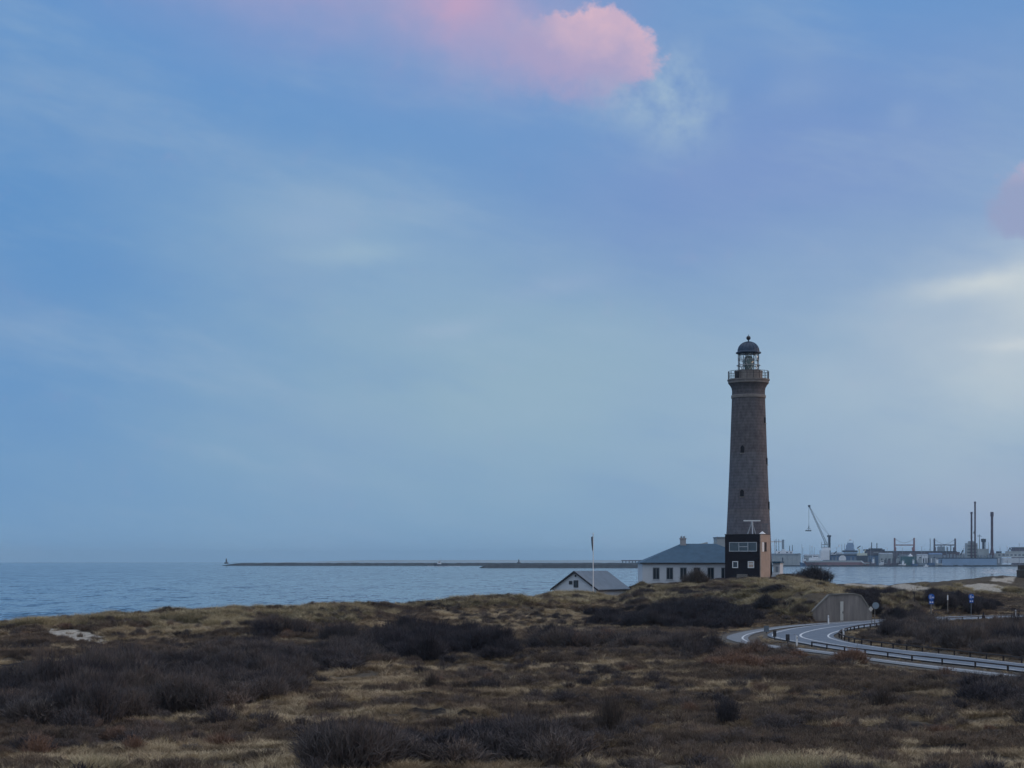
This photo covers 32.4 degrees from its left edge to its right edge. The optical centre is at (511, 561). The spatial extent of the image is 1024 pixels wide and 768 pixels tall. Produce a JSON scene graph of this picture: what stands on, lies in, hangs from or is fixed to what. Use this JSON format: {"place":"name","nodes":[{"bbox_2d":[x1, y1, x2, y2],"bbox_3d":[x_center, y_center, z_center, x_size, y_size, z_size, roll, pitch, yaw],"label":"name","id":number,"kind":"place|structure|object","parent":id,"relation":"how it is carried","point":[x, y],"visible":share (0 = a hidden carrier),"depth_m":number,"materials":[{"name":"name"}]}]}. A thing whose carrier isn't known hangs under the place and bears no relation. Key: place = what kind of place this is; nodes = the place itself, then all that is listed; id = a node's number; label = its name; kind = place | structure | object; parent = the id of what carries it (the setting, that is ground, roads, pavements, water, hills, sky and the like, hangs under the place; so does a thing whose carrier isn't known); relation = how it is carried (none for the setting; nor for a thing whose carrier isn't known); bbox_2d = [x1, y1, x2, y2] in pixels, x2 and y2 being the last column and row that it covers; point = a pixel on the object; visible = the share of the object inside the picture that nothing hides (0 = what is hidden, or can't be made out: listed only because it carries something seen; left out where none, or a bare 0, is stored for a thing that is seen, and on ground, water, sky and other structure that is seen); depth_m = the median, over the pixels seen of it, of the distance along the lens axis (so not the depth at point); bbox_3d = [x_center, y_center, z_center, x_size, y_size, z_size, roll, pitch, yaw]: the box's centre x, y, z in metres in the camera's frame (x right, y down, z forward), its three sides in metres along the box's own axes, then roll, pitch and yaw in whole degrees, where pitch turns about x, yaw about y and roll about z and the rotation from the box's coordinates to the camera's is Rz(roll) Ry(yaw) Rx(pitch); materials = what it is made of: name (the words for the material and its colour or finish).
{"place":"outdoors","nodes":[
{"label":"outdoors","id":0,"kind":"place"},
{"bbox_2d":[253,560,637,562],"bbox_3d":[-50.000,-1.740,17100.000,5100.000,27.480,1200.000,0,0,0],"label":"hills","id":1,"kind":"structure","parent":0,"point":[486,561],"depth_m":16624.83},
{"bbox_2d":[0,562,1017,620],"bbox_3d":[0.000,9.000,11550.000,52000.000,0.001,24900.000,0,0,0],"label":"sea","id":2,"kind":"structure","parent":0,"point":[33,589],"depth_m":796.00,"materials":[{"name":"blue liquid"}]},
{"bbox_2d":[222,563,637,565],"bbox_3d":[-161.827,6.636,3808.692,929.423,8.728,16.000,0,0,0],"label":"breakwater","id":3,"kind":"object","parent":2,"relation":"in","point":[354,564],"visible":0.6,"depth_m":3803.07,"materials":[{"name":"grey stone"}]},
{"bbox_2d":[434,561,447,565],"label":"fishing cutter","id":4,"kind":"object","parent":2,"relation":"on","point":[439,563],"visible":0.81,"depth_m":3411.09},
{"bbox_2d":[480,564,637,567],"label":"breakwater","id":5,"kind":"object","parent":2,"relation":"in","point":[560,566],"visible":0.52,"depth_m":2470.45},
{"bbox_2d":[621,560,640,562],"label":"pier","id":6,"kind":"structure","parent":2,"relation":"in","point":[630,560],"depth_m":4700.00,"materials":[{"name":"grey concrete"}]},
{"bbox_2d":[803,547,871,565],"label":"coaster","id":7,"kind":"object","parent":2,"relation":"on","point":[815,559],"visible":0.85,"depth_m":3255.28,"materials":[{"name":"grey metal"}]},
{"bbox_2d":[856,546,867,561],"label":"workboat","id":8,"kind":"object","parent":2,"relation":"on","point":[863,556],"visible":0.73,"depth_m":3346.00,"materials":[{"name":"beige paint"}]},
{"bbox_2d":[884,559,891,564],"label":"trawler","id":9,"kind":"object","parent":2,"relation":"on","point":[889,562],"visible":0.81,"depth_m":3256.00,"materials":[{"name":"grey metal"}]},
{"bbox_2d":[892,557,900,565],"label":"trawler","id":10,"kind":"object","parent":2,"relation":"on","point":[897,562],"visible":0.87,"depth_m":3261.55,"materials":[{"name":"grey metal"}]},
{"bbox_2d":[807,565,996,565],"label":"harbour mole","id":11,"kind":"object","parent":2,"relation":"in","point":[901,565],"visible":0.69,"depth_m":3237.40},
{"bbox_2d":[900,554,916,565],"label":"teal boat","id":12,"kind":"object","parent":2,"relation":"on","point":[908,559],"visible":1,"depth_m":3252.35,"materials":[{"name":"teal metal"}]},
{"bbox_2d":[879,538,959,562],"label":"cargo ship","id":13,"kind":"object","parent":2,"relation":"on","point":[940,548],"visible":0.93,"depth_m":3376.00},
{"bbox_2d":[917,557,926,565],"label":"trawler","id":14,"kind":"object","parent":2,"relation":"on","point":[919,563],"visible":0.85,"depth_m":3259.50,"materials":[{"name":"grey metal"}]},
{"bbox_2d":[927,557,934,565],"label":"trawler","id":15,"kind":"object","parent":2,"relation":"on","point":[933,561],"visible":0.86,"depth_m":3255.72,"materials":[{"name":"metal"}]},
{"bbox_2d":[935,553,941,565],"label":"trawler","id":16,"kind":"object","parent":2,"relation":"on","point":[937,563],"visible":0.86,"depth_m":3244.00,"materials":[{"name":"white metal"}]},
{"bbox_2d":[977,569,1017,573],"bbox_3d":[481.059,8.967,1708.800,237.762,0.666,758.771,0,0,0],"label":"surf","id":17,"kind":"structure","parent":2,"relation":"on","point":[1008,571],"depth_m":1559.25,"materials":[{"name":"liquid"}]},
{"bbox_2d":[994,547,1023,562],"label":"ferry","id":18,"kind":"object","parent":2,"relation":"on","point":[1008,553],"visible":0.98,"depth_m":3368.70,"materials":[{"name":"white metal"}]},
{"bbox_2d":[998,554,1023,555],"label":"window","id":19,"kind":"structure","parent":18,"relation":"in","point":[998,554],"depth_m":3368.67,"materials":[{"name":"grey glass"}]},
{"bbox_2d":[0,575,1023,767],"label":"ground","id":20,"kind":"structure","parent":0,"point":[985,583],"depth_m":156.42,"materials":[{"name":"brown plant"}]},
{"bbox_2d":[0,632,322,727],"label":"thicket","id":21,"kind":"object","parent":20,"relation":"on","point":[93,681],"visible":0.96,"depth_m":91.72,"materials":[{"name":"brown plant"}]},
{"bbox_2d":[238,610,387,670],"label":"thicket","id":22,"kind":"object","parent":20,"relation":"on","point":[347,653],"visible":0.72,"depth_m":141.86,"materials":[{"name":"brown plant"}]},
{"bbox_2d":[366,713,401,732],"bbox_3d":[-4.757,6.221,64.069,2.178,1.625,2.307,0,0,39],"label":"shrub","id":23,"kind":"object","parent":20,"relation":"on","point":[378,722],"visible":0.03,"depth_m":63.98,"materials":[{"name":"brown plant"}]},
{"bbox_2d":[420,670,442,687],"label":"shrub","id":24,"kind":"object","parent":20,"relation":"on","point":[432,681],"visible":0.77,"depth_m":98.08,"materials":[{"name":"plant"}]},
{"bbox_2d":[356,609,525,661],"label":"thicket","id":25,"kind":"object","parent":20,"relation":"on","point":[409,636],"visible":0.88,"depth_m":134.38,"materials":[{"name":"plant"}]},
{"bbox_2d":[285,703,605,767],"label":"thicket","id":26,"kind":"object","parent":20,"relation":"on","point":[346,746],"visible":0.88,"depth_m":58.17,"materials":[{"name":"brown plant"}]},
{"bbox_2d":[475,723,508,738],"bbox_3d":[-0.544,6.193,62.245,1.566,1.136,1.537,0,0,-6],"label":"shrub","id":27,"kind":"object","parent":20,"relation":"on","point":[492,731],"visible":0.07,"depth_m":62.23,"materials":[{"name":"plant"}]},
{"bbox_2d":[0,573,1023,767],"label":"heather","id":28,"kind":"object","parent":20,"relation":"on","point":[807,737],"visible":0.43,"depth_m":84.72,"materials":[{"name":"brown plant"}]},
{"bbox_2d":[0,576,1023,767],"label":"dwarf scrub","id":29,"kind":"object","parent":20,"relation":"on","point":[41,744],"visible":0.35,"depth_m":83.65,"materials":[{"name":"brown plant"}]},
{"bbox_2d":[0,574,1023,767],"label":"dune grass","id":30,"kind":"structure","parent":20,"relation":"on","point":[217,615],"depth_m":195.45,"materials":[{"name":"brown plant"}]},
{"bbox_2d":[529,619,564,635],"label":"shrub","id":31,"kind":"object","parent":20,"relation":"on","point":[549,626],"visible":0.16,"depth_m":154.27,"materials":[{"name":"plant"}]},
{"bbox_2d":[550,571,629,595],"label":"gabled cottage","id":32,"kind":"structure","parent":20,"relation":"on","point":[607,582],"depth_m":319.27,"materials":[{"name":"metal"}]},
{"bbox_2d":[574,580,577,587],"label":"window","id":33,"kind":"structure","parent":32,"relation":"in","point":[575,581],"depth_m":317.80,"materials":[{"name":"glass"}]},
{"bbox_2d":[591,533,593,590],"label":"flagpole","id":34,"kind":"object","parent":20,"relation":"on","point":[592,542],"visible":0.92,"depth_m":299.94,"materials":[{"name":"white metal"}]},
{"bbox_2d":[592,686,628,733],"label":"shrub","id":35,"kind":"object","parent":20,"relation":"on","point":[610,719],"visible":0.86,"depth_m":68.30,"materials":[{"name":"plant"}]},
{"bbox_2d":[518,622,728,656],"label":"thicket","id":36,"kind":"object","parent":20,"relation":"on","point":[563,637],"visible":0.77,"depth_m":143.78,"materials":[{"name":"brown plant"}]},
{"bbox_2d":[579,592,766,628],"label":"thicket","id":37,"kind":"object","parent":20,"relation":"on","point":[709,612],"visible":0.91,"depth_m":201.07,"materials":[{"name":"plant"}]},
{"bbox_2d":[601,585,745,606],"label":"thicket","id":38,"kind":"object","parent":20,"relation":"on","point":[685,592],"visible":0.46,"depth_m":259.86,"materials":[{"name":"plant"}]},
{"bbox_2d":[636,536,724,583],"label":"keeper house","id":39,"kind":"structure","parent":20,"relation":"on","point":[673,564],"depth_m":347.00,"materials":[{"name":"paint"}]},
{"bbox_2d":[653,568,658,578],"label":"window","id":40,"kind":"structure","parent":39,"relation":"in","point":[655,570],"depth_m":347.00,"materials":[{"name":"black glass"}]},
{"bbox_2d":[666,568,672,578],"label":"window","id":41,"kind":"structure","parent":39,"relation":"in","point":[669,571],"depth_m":347.00,"materials":[{"name":"black glass"}]},
{"bbox_2d":[680,568,686,578],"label":"window","id":42,"kind":"structure","parent":39,"relation":"in","point":[682,570],"depth_m":347.00,"materials":[{"name":"black glass"}]},
{"bbox_2d":[707,568,713,578],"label":"window","id":43,"kind":"structure","parent":39,"relation":"in","point":[711,570],"depth_m":347.00,"materials":[{"name":"black glass"}]},
{"bbox_2d":[721,568,724,577],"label":"window","id":44,"kind":"structure","parent":39,"relation":"in","point":[722,569],"depth_m":347.00,"materials":[{"name":"black glass"}]},
{"bbox_2d":[678,567,712,583],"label":"shrub","id":45,"kind":"object","parent":20,"relation":"on","point":[698,576],"visible":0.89,"depth_m":315.47,"materials":[{"name":"plant"}]},
{"bbox_2d":[701,537,724,546],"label":"grey outbuilding","id":46,"kind":"structure","parent":20,"relation":"on","point":[719,541],"depth_m":372.00,"materials":[{"name":"grey"}]},
{"bbox_2d":[711,691,742,723],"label":"shrub","id":47,"kind":"object","parent":20,"relation":"on","point":[728,711],"visible":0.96,"depth_m":76.34,"materials":[{"name":"brown plant"}]},
{"bbox_2d":[725,601,755,622],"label":"shrub","id":48,"kind":"object","parent":20,"relation":"on","point":[738,610],"visible":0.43,"depth_m":195.68,"materials":[{"name":"plant"}]},
{"bbox_2d":[724,335,771,577],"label":"lighthouse","id":49,"kind":"object","parent":20,"relation":"on","point":[748,488],"visible":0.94,"depth_m":334.06,"materials":[{"name":"brick"}]},
{"bbox_2d":[725,534,770,578],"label":"lookout building","id":50,"kind":"structure","parent":20,"relation":"on","point":[747,555],"depth_m":325.62,"materials":[{"name":"black wood"}]},
{"bbox_2d":[732,561,737,567],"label":"window","id":51,"kind":"structure","parent":50,"relation":"in","point":[734,563],"depth_m":326.33,"materials":[{"name":"white paint"}]},
{"bbox_2d":[729,542,756,551],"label":"window","id":52,"kind":"structure","parent":50,"relation":"in","point":[733,546],"depth_m":325.66,"materials":[{"name":"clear glass"}]},
{"bbox_2d":[748,561,753,567],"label":"window","id":53,"kind":"structure","parent":50,"relation":"in","point":[750,563],"depth_m":324.78,"materials":[{"name":"white paint"}]},
{"bbox_2d":[743,520,760,533],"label":"radar antenna","id":54,"kind":"object","parent":50,"relation":"on","point":[752,525],"visible":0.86,"depth_m":327.82,"materials":[{"name":"white paint"}]},
{"bbox_2d":[762,542,766,551],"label":"side window","id":55,"kind":"structure","parent":50,"relation":"in","point":[764,544],"depth_m":325.42,"materials":[{"name":"white paint"}]},
{"bbox_2d":[750,591,780,609],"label":"shrub","id":56,"kind":"object","parent":20,"relation":"on","point":[765,601],"visible":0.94,"depth_m":218.11,"materials":[{"name":"plant"}]},
{"bbox_2d":[764,626,768,632],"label":"chevron board","id":57,"kind":"object","parent":20,"relation":"on","point":[766,629],"visible":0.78,"depth_m":176.47,"materials":[{"name":"metal"}]},
{"bbox_2d":[753,582,794,592],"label":"shrub","id":58,"kind":"object","parent":20,"relation":"on","point":[775,586],"visible":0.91,"depth_m":232.80,"materials":[{"name":"plant"}]},
{"bbox_2d":[772,561,783,576],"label":"white hut","id":59,"kind":"object","parent":20,"relation":"on","point":[777,567],"visible":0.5,"depth_m":333.95,"materials":[{"name":"white paint"}]},
{"bbox_2d":[695,638,870,666],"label":"thicket","id":60,"kind":"object","parent":20,"relation":"on","point":[721,655],"visible":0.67,"depth_m":123.10,"materials":[{"name":"plant"}]},
{"bbox_2d":[785,602,811,615],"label":"shrub","id":61,"kind":"object","parent":20,"relation":"on","point":[799,608],"visible":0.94,"depth_m":212.49,"materials":[{"name":"brown plant"}]},
{"bbox_2d":[800,713,816,722],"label":"shrub","id":62,"kind":"object","parent":20,"relation":"on","point":[807,716],"visible":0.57,"depth_m":76.90,"materials":[{"name":"brown plant"}]},
{"bbox_2d":[792,562,837,581],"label":"shrub","id":63,"kind":"object","parent":20,"relation":"on","point":[811,572],"visible":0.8,"depth_m":342.40,"materials":[{"name":"plant"}]},
{"bbox_2d":[810,593,872,621],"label":"bunker","id":64,"kind":"object","parent":20,"relation":"on","point":[839,607],"visible":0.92,"depth_m":213.00,"materials":[{"name":"concrete"}]},
{"bbox_2d":[840,601,842,620],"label":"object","id":65,"kind":"structure","parent":64,"relation":"in","point":[841,602],"depth_m":212.95,"materials":[{"name":"metal"}]},
{"bbox_2d":[872,602,878,624],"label":"round sign","id":66,"kind":"object","parent":20,"relation":"on","point":[875,605],"visible":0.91,"depth_m":195.98,"materials":[{"name":"grey metal"}]},
{"bbox_2d":[868,684,897,706],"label":"shrub","id":67,"kind":"object","parent":20,"relation":"on","point":[880,698],"visible":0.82,"depth_m":81.52,"materials":[{"name":"brown plant"}]},
{"bbox_2d":[877,604,907,619],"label":"shrub","id":68,"kind":"object","parent":20,"relation":"on","point":[898,611],"visible":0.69,"depth_m":216.20,"materials":[{"name":"plant"}]},
{"bbox_2d":[811,641,1023,670],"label":"guard rail","id":69,"kind":"object","parent":20,"relation":"on","point":[911,655],"visible":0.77,"depth_m":125.70,"materials":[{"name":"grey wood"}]},
{"bbox_2d":[844,585,1003,614],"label":"thicket","id":70,"kind":"object","parent":20,"relation":"on","point":[956,598],"visible":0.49,"depth_m":237.11,"materials":[{"name":"plant"}]},
{"bbox_2d":[838,623,1023,662],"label":"guard rail","id":71,"kind":"object","parent":20,"relation":"on","point":[871,641],"visible":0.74,"depth_m":142.55,"materials":[{"name":"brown wood"}]},
{"bbox_2d":[928,594,933,613],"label":"path sign","id":72,"kind":"object","parent":20,"relation":"on","point":[931,598],"visible":0.97,"depth_m":230.49,"materials":[{"name":"blue metal"}]},
{"bbox_2d":[918,670,944,682],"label":"shrub","id":73,"kind":"object","parent":20,"relation":"on","point":[932,676],"visible":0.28,"depth_m":101.55,"materials":[{"name":"plant"}]},
{"bbox_2d":[874,603,1023,656],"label":"thicket","id":74,"kind":"object","parent":20,"relation":"on","point":[920,625],"visible":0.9,"depth_m":148.52,"materials":[{"name":"brown plant"}]},
{"bbox_2d":[969,594,973,615],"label":"path sign","id":75,"kind":"object","parent":20,"relation":"on","point":[971,596],"visible":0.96,"depth_m":231.98,"materials":[{"name":"blue metal"}]},
{"bbox_2d":[946,615,1013,619],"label":"guard rail","id":76,"kind":"object","parent":20,"relation":"on","point":[974,616],"visible":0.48,"depth_m":215.69,"materials":[{"name":"grey metal"}]},
{"bbox_2d":[940,667,1023,704],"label":"thicket","id":77,"kind":"object","parent":20,"relation":"on","point":[976,685],"visible":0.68,"depth_m":87.17,"materials":[{"name":"plant"}]},
{"bbox_2d":[987,682,1016,691],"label":"shrub","id":78,"kind":"object","parent":20,"relation":"on","point":[1003,686],"visible":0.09,"depth_m":91.39,"materials":[{"name":"brown plant"}]},
{"bbox_2d":[1003,625,1023,639],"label":"shrub","id":79,"kind":"object","parent":20,"relation":"on","point":[1019,633],"visible":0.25,"depth_m":143.63,"materials":[{"name":"plant"}]},
{"bbox_2d":[1017,565,1023,577],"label":"bunker ruin","id":80,"kind":"object","parent":20,"relation":"on","point":[1020,572],"visible":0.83,"depth_m":359.85,"materials":[{"name":"concrete"}]},
{"bbox_2d":[0,0,1023,561],"label":"sky","id":81,"kind":"structure","parent":0,"point":[280,280],"materials":[{"name":"blue"}]},
{"bbox_2d":[805,505,830,559],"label":"harbour crane","id":82,"kind":"object","parent":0,"point":[824,553],"visible":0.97,"depth_m":3375.00,"materials":[{"name":"grey metal"}]},
{"bbox_2d":[726,619,1016,676],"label":"cycle path","id":83,"kind":"structure","parent":0,"point":[736,637],"depth_m":141.16,"materials":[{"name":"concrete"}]},
{"bbox_2d":[742,620,1014,675],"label":"path marking","id":84,"kind":"object","parent":83,"relation":"on","point":[837,653],"visible":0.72,"depth_m":139.49,"materials":[{"name":"paint"}]},
{"bbox_2d":[772,564,1017,565],"bbox_3d":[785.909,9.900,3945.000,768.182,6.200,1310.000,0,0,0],"label":"quay","id":85,"kind":"structure","parent":0,"point":[997,565],"depth_m":3290.00,"materials":[{"name":"grey concrete"}]},
{"bbox_2d":[771,539,799,553],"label":"white ship","id":86,"kind":"object","parent":85,"relation":"on","point":[783,551],"visible":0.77,"depth_m":3415.30},
{"bbox_2d":[772,554,800,564],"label":"harbour hall","id":87,"kind":"structure","parent":85,"relation":"on","point":[791,559],"depth_m":3330.00,"materials":[{"name":"grey metal"}]},
{"bbox_2d":[804,554,818,559],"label":"quay shed","id":88,"kind":"structure","parent":85,"relation":"on","point":[807,556],"depth_m":3481.00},
{"bbox_2d":[833,539,857,554],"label":"grey ship","id":89,"kind":"object","parent":85,"relation":"on","point":[849,550],"visible":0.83,"depth_m":3454.00},
{"bbox_2d":[831,555,877,564],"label":"blue quay hall","id":90,"kind":"structure","parent":85,"relation":"on","point":[844,557],"depth_m":3399.40,"materials":[{"name":"blue metal"}]},
{"bbox_2d":[863,542,884,554],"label":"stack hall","id":91,"kind":"structure","parent":85,"relation":"on","point":[875,551],"depth_m":3430.00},
{"bbox_2d":[878,553,892,564],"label":"quay shed","id":92,"kind":"structure","parent":85,"relation":"on","point":[884,556],"depth_m":3350.00,"materials":[{"name":"grey metal"}]},
{"bbox_2d":[916,554,927,562],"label":"quay shed","id":93,"kind":"structure","parent":85,"relation":"on","point":[924,556],"depth_m":3340.00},
{"bbox_2d":[928,553,941,562],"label":"quay shed","id":94,"kind":"structure","parent":85,"relation":"on","point":[932,555],"depth_m":3345.00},
{"bbox_2d":[936,502,997,565],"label":"jackup barge","id":95,"kind":"object","parent":85,"relation":"on","point":[974,555],"visible":1,"depth_m":3297.75},
{"bbox_2d":[989,553,1001,564],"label":"quay shed","id":96,"kind":"structure","parent":85,"relation":"on","point":[999,560],"depth_m":3480.00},
{"bbox_2d":[1011,547,1023,564],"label":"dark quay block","id":97,"kind":"structure","parent":85,"relation":"on","point":[1017,548],"depth_m":3420.00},
{"bbox_2d":[768,614,1023,671],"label":"road","id":98,"kind":"structure","parent":0,"point":[818,634],"depth_m":154.46,"materials":[{"name":"grey asphalt"}]},
{"bbox_2d":[772,615,1020,670],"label":"road marking","id":99,"kind":"object","parent":98,"relation":"on","point":[874,653],"visible":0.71,"depth_m":147.96,"materials":[{"name":"paint"}]},
{"bbox_2d":[799,616,999,654],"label":"road marking","id":100,"kind":"object","parent":98,"relation":"on","point":[800,635],"visible":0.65,"depth_m":173.68,"materials":[{"name":"paint"}]},
{"bbox_2d":[827,617,1020,663],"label":"road marking","id":101,"kind":"object","parent":98,"relation":"on","point":[896,649],"visible":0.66,"depth_m":148.84,"materials":[{"name":"paint"}]}
]}

